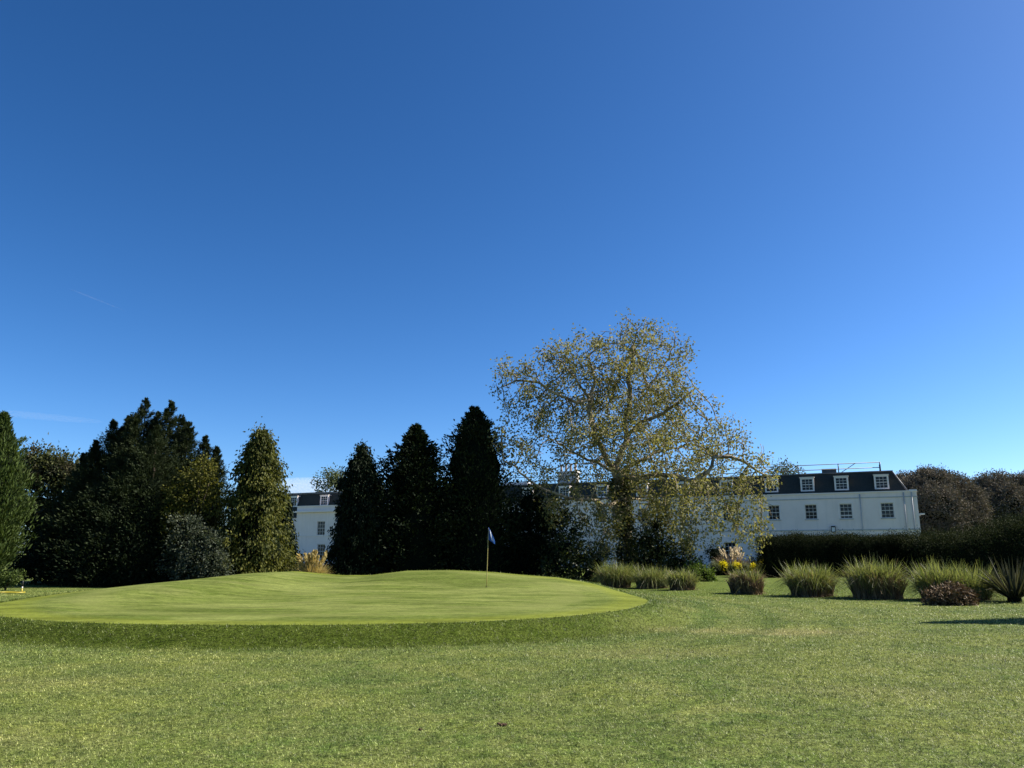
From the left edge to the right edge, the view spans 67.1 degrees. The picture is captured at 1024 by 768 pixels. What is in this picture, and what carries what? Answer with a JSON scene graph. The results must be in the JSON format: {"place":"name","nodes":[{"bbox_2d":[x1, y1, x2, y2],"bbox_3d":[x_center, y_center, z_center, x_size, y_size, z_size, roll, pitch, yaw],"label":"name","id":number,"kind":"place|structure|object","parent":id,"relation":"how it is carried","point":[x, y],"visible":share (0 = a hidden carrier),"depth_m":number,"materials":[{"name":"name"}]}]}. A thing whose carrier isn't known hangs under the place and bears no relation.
{"place":"outdoors","nodes":[
{"label":"outdoors","id":0,"kind":"place"},
{"bbox_2d":[288,549,332,573],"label":"pampas grass","id":1,"kind":"object","parent":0,"point":[310,560],"depth_m":39.38,"materials":[{"name":"beige plant"}]},
{"bbox_2d":[0,554,1023,767],"bbox_3d":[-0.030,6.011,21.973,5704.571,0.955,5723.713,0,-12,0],"label":"lawn","id":2,"kind":"structure","parent":0,"point":[419,597],"depth_m":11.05,"materials":[{"name":"green plant"}]},
{"bbox_2d":[0,591,24,592],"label":"tee plate","id":3,"kind":"object","parent":2,"relation":"on","point":[13,592],"visible":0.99,"depth_m":31.44,"materials":[{"name":"yellow plastic"}]},
{"bbox_2d":[0,568,26,590],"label":"overhanging branch shrub","id":4,"kind":"object","parent":2,"relation":"on","point":[10,577],"visible":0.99,"depth_m":33.74,"materials":[{"name":"green plant"}]},
{"bbox_2d":[0,411,43,572],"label":"conifer tree","id":5,"kind":"object","parent":2,"relation":"on","point":[12,458],"visible":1,"depth_m":35.67,"materials":[{"name":"green plant"}]},
{"bbox_2d":[4,432,89,581],"bbox_3d":[-25.465,7.196,43.970,8.146,9.064,5.920,0,-12,0],"label":"broadleaf tree","id":6,"kind":"object","parent":2,"relation":"on","point":[52,471],"visible":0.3,"depth_m":43.70,"materials":[{"name":"green plant"}]},
{"bbox_2d":[2,514,193,586],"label":"dark undergrowth","id":7,"kind":"object","parent":2,"relation":"on","point":[28,562],"visible":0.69,"depth_m":38.17,"materials":[{"name":"green plant"}]},
{"bbox_2d":[31,396,234,587],"bbox_3d":[-19.869,6.360,40.556,10.706,12.153,9.160,0,-12,0],"label":"cypress tree","id":8,"kind":"object","parent":2,"relation":"on","point":[122,479],"visible":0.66,"depth_m":40.48,"materials":[{"name":"green plant"}]},
{"bbox_2d":[151,451,228,551],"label":"young tree","id":9,"kind":"object","parent":2,"relation":"on","point":[194,489],"visible":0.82,"depth_m":39.23,"materials":[{"name":"green plant"}]},
{"bbox_2d":[152,511,237,581],"bbox_3d":[-15.352,8.199,37.779,4.142,3.899,2.568,0,-12,0],"label":"silver shrub","id":10,"kind":"object","parent":2,"relation":"on","point":[200,566],"visible":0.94,"depth_m":37.39,"materials":[{"name":"green plant"}]},
{"bbox_2d":[209,416,298,575],"bbox_3d":[-13.375,6.300,40.321,4.814,9.357,5.313,0,-12,0],"label":"weeping conifer","id":11,"kind":"object","parent":2,"relation":"on","point":[259,501],"visible":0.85,"depth_m":39.74,"materials":[{"name":"green plant"}]},
{"bbox_2d":[280,494,305,570],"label":"weeping conifer","id":12,"kind":"object","parent":2,"relation":"on","point":[290,512],"visible":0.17,"depth_m":42.61,"materials":[{"name":"green plant"}]},
{"bbox_2d":[310,462,347,491],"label":"distant tree","id":13,"kind":"object","parent":2,"relation":"on","point":[327,484],"visible":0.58,"depth_m":125.07,"materials":[{"name":"green plant"}]},
{"bbox_2d":[319,439,391,574],"bbox_3d":[-9.026,7.678,45.447,4.455,9.012,5.062,-7,-14,30],"label":"weeping conifer","id":14,"kind":"object","parent":2,"relation":"on","point":[352,544],"visible":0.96,"depth_m":44.37,"materials":[{"name":"green plant"}]},
{"bbox_2d":[363,423,475,573],"bbox_3d":[-5.781,7.334,46.538,7.931,10.166,7.962,5,-13,-23],"label":"pyramid conifer","id":15,"kind":"object","parent":2,"relation":"on","point":[411,483],"visible":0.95,"depth_m":45.13,"materials":[{"name":"green plant"}]},
{"bbox_2d":[430,405,535,572],"bbox_3d":[-2.246,7.193,47.706,7.484,12.010,7.307,0,-12,0],"label":"pyramid conifer","id":16,"kind":"object","parent":2,"relation":"on","point":[475,469],"visible":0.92,"depth_m":46.27,"materials":[{"name":"green plant"}]},
{"bbox_2d":[486,527,494,586],"bbox_3d":[-0.723,5.705,25.307,0.327,2.000,0.114,0,-12,0],"label":"flagstick","id":17,"kind":"object","parent":2,"relation":"on","point":[490,537],"visible":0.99,"depth_m":25.45,"materials":[{"name":"metal"}]},
{"bbox_2d":[497,722,506,726],"bbox_3d":[-0.094,3.182,7.219,0.096,0.031,0.078,0,-12,0],"label":"soil clod","id":18,"kind":"object","parent":2,"relation":"on","point":[502,724],"visible":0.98,"depth_m":7.20,"materials":[{"name":"brown soil"}]},
{"bbox_2d":[504,480,535,510],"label":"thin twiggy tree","id":19,"kind":"object","parent":2,"relation":"on","point":[520,491],"visible":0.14,"depth_m":50.60,"materials":[{"name":"green plant"}]},
{"bbox_2d":[499,482,581,578],"bbox_3d":[1.307,9.476,47.947,6.710,6.991,4.874,0,-12,0],"label":"dark tree","id":20,"kind":"object","parent":2,"relation":"on","point":[533,539],"visible":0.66,"depth_m":47.21,"materials":[{"name":"green plant"}]},
{"bbox_2d":[531,514,613,581],"bbox_3d":[3.488,9.815,44.872,4.972,4.496,3.261,1,-12,-6],"label":"laurel shrub","id":21,"kind":"object","parent":2,"relation":"on","point":[567,546],"visible":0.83,"depth_m":44.53,"materials":[{"name":"green plant"}]},
{"bbox_2d":[578,535,620,567],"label":"purple shrub","id":22,"kind":"object","parent":2,"relation":"on","point":[589,544],"visible":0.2,"depth_m":51.69,"materials":[{"name":"brown plant"}]},
{"bbox_2d":[285,462,924,567],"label":"white house","id":23,"kind":"structure","parent":2,"relation":"on","point":[834,500],"depth_m":79.50,"materials":[{"name":"paint"}]},
{"bbox_2d":[596,508,608,523],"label":"window","id":24,"kind":"structure","parent":23,"relation":"in","point":[606,508],"depth_m":86.84,"materials":[{"name":"paint"}]},
{"bbox_2d":[636,507,648,522],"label":"window","id":25,"kind":"structure","parent":23,"relation":"in","point":[638,508],"depth_m":85.16,"materials":[{"name":"paint"}]},
{"bbox_2d":[677,506,691,521],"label":"window","id":26,"kind":"structure","parent":23,"relation":"in","point":[690,506],"depth_m":83.11,"materials":[{"name":"paint"}]},
{"bbox_2d":[679,542,692,559],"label":"window","id":27,"kind":"structure","parent":23,"relation":"in","point":[682,542],"depth_m":82.38,"materials":[{"name":"paint"}]},
{"bbox_2d":[721,506,734,521],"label":"window","id":28,"kind":"structure","parent":23,"relation":"in","point":[725,519],"depth_m":81.44,"materials":[{"name":"paint"}]},
{"bbox_2d":[723,541,737,559],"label":"window","id":29,"kind":"structure","parent":23,"relation":"in","point":[731,545],"depth_m":80.67,"materials":[{"name":"paint"}]},
{"bbox_2d":[766,504,781,520],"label":"window","id":30,"kind":"structure","parent":23,"relation":"in","point":[776,513],"depth_m":79.49,"materials":[{"name":"paint"}]},
{"bbox_2d":[803,503,818,519],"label":"window","id":31,"kind":"structure","parent":23,"relation":"in","point":[811,512],"depth_m":78.11,"materials":[{"name":"paint"}]},
{"bbox_2d":[837,502,854,519],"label":"window","id":32,"kind":"structure","parent":23,"relation":"in","point":[846,510],"depth_m":76.79,"materials":[{"name":"paint"}]},
{"bbox_2d":[878,501,896,518],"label":"window","id":33,"kind":"structure","parent":23,"relation":"in","point":[886,509],"depth_m":75.30,"materials":[{"name":"paint"}]},
{"bbox_2d":[585,560,636,588],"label":"grass tussock","id":34,"kind":"object","parent":2,"relation":"on","point":[614,577],"depth_m":36.98,"materials":[{"name":"green plant"}]},
{"bbox_2d":[485,307,781,565],"bbox_3d":[7.466,3.753,51.038,18.319,18.118,13.915,0,-12,0],"label":"plane tree","id":35,"kind":"object","parent":2,"relation":"on","point":[636,477],"visible":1,"depth_m":48.50,"materials":[{"name":"green plant"}]},
{"bbox_2d":[607,474,639,568],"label":"ivy","id":36,"kind":"object","parent":35,"relation":"attached to","point":[619,554],"visible":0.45,"depth_m":48.99,"materials":[{"name":"green plant"}]},
{"bbox_2d":[620,562,675,588],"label":"grass tussock","id":37,"kind":"object","parent":2,"relation":"on","point":[646,579],"depth_m":35.98,"materials":[{"name":"green plant"}]},
{"bbox_2d":[620,509,715,579],"bbox_3d":[9.215,10.083,46.166,5.612,5.264,4.005,0,-12,0],"label":"ivy mound shrub","id":38,"kind":"object","parent":2,"relation":"on","point":[654,555],"visible":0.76,"depth_m":45.93,"materials":[{"name":"green plant"}]},
{"bbox_2d":[656,567,706,590],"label":"grass tussock","id":39,"kind":"object","parent":2,"relation":"on","point":[682,580],"depth_m":33.90,"materials":[{"name":"green plant"}]},
{"bbox_2d":[683,559,717,581],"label":"bright shrub","id":40,"kind":"object","parent":2,"relation":"on","point":[706,574],"visible":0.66,"depth_m":43.96,"materials":[{"name":"green plant"}]},
{"bbox_2d":[708,560,722,575],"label":"grey mound plant","id":41,"kind":"object","parent":2,"relation":"on","point":[717,568],"visible":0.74,"depth_m":56.15,"materials":[{"name":"plant"}]},
{"bbox_2d":[704,541,727,562],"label":"round shrub","id":42,"kind":"object","parent":2,"relation":"on","point":[713,552],"visible":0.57,"depth_m":67.17,"materials":[{"name":"green plant"}]},
{"bbox_2d":[719,560,729,575],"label":"flower clump","id":43,"kind":"object","parent":2,"relation":"on","point":[723,566],"visible":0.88,"depth_m":56.22,"materials":[{"name":"yellow plant"}]},
{"bbox_2d":[726,562,739,575],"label":"grey mound plant","id":44,"kind":"object","parent":2,"relation":"on","point":[730,569],"visible":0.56,"depth_m":56.21,"materials":[{"name":"plant"}]},
{"bbox_2d":[732,560,743,570],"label":"flower clump","id":45,"kind":"object","parent":2,"relation":"on","point":[737,564],"visible":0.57,"depth_m":56.22,"materials":[{"name":"yellow plant"}]},
{"bbox_2d":[718,566,771,594],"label":"grass tussock","id":46,"kind":"object","parent":2,"relation":"on","point":[743,582],"depth_m":31.10,"materials":[{"name":"green plant"}]},
{"bbox_2d":[740,560,750,573],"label":"grey mound plant","id":47,"kind":"object","parent":2,"relation":"on","point":[746,566],"visible":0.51,"depth_m":56.25,"materials":[{"name":"plant"}]},
{"bbox_2d":[749,563,756,572],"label":"flower clump","id":48,"kind":"object","parent":2,"relation":"on","point":[753,565],"visible":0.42,"depth_m":56.28,"materials":[{"name":"yellow plant"}]},
{"bbox_2d":[746,555,761,566],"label":"shrub","id":49,"kind":"object","parent":2,"relation":"on","point":[752,557],"visible":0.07,"depth_m":68.10,"materials":[{"name":"green plant"}]},
{"bbox_2d":[766,455,805,474],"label":"distant tree","id":50,"kind":"object","parent":2,"relation":"on","point":[786,469],"visible":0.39,"depth_m":117.67,"materials":[{"name":"green plant"}]},
{"bbox_2d":[763,560,849,597],"bbox_3d":[11.511,7.604,29.893,3.524,1.755,3.914,-6,-14,24],"label":"grass tussock","id":51,"kind":"object","parent":2,"relation":"on","point":[813,583],"depth_m":29.30,"materials":[{"name":"green plant"}]},
{"bbox_2d":[754,528,918,577],"bbox_3d":[22.416,11.911,53.167,11.396,3.806,4.256,0,-12,0],"label":"clipped hedge","id":52,"kind":"object","parent":2,"relation":"on","point":[810,549],"visible":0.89,"depth_m":52.09,"materials":[{"name":"green plant"}]},
{"bbox_2d":[827,552,922,599],"bbox_3d":[13.306,7.195,28.677,4.095,2.033,3.654,0,-12,0],"label":"grass tussock","id":53,"kind":"object","parent":2,"relation":"on","point":[872,581],"depth_m":28.03,"materials":[{"name":"green plant"}]},
{"bbox_2d":[895,558,977,599],"bbox_3d":[15.163,6.990,27.513,2.890,1.850,3.256,0,-12,0],"label":"grass tussock","id":54,"kind":"object","parent":2,"relation":"on","point":[924,578],"depth_m":27.30,"materials":[{"name":"green plant"}]},
{"bbox_2d":[895,463,994,538],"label":"holm oak","id":55,"kind":"object","parent":2,"relation":"on","point":[944,497],"visible":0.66,"depth_m":106.55,"materials":[{"name":"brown plant"}]},
{"bbox_2d":[919,579,980,605],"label":"shrub","id":56,"kind":"object","parent":2,"relation":"on","point":[959,594],"visible":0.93,"depth_m":24.33,"materials":[{"name":"brown plant"}]},
{"bbox_2d":[888,510,1023,576],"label":"cypress hedge","id":57,"kind":"object","parent":2,"relation":"on","point":[1003,540],"visible":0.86,"depth_m":49.77,"materials":[{"name":"green plant"}]},
{"bbox_2d":[917,557,1013,601],"bbox_3d":[16.230,7.177,27.316,3.882,2.201,3.927,0,-12,0],"label":"grass tussock","id":58,"kind":"object","parent":2,"relation":"on","point":[985,595],"depth_m":26.62,"materials":[{"name":"green plant"}]},
{"bbox_2d":[969,554,1023,601],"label":"flax plant","id":59,"kind":"object","parent":2,"relation":"on","point":[1012,588],"visible":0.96,"depth_m":25.85,"materials":[{"name":"green plant"}]},
{"bbox_2d":[972,468,1023,527],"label":"holm oak","id":60,"kind":"object","parent":2,"relation":"on","point":[1006,492],"visible":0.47,"depth_m":118.71,"materials":[{"name":"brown plant"}]},
{"bbox_2d":[0,0,1023,550],"label":"sky","id":61,"kind":"structure","parent":0,"point":[327,222],"materials":[{"name":"blue"}]},
{"bbox_2d":[714,545,752,565],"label":"pampas grass","id":62,"kind":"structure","parent":0,"point":[734,553],"depth_m":59.76,"materials":[{"name":"beige plant"}]}
]}

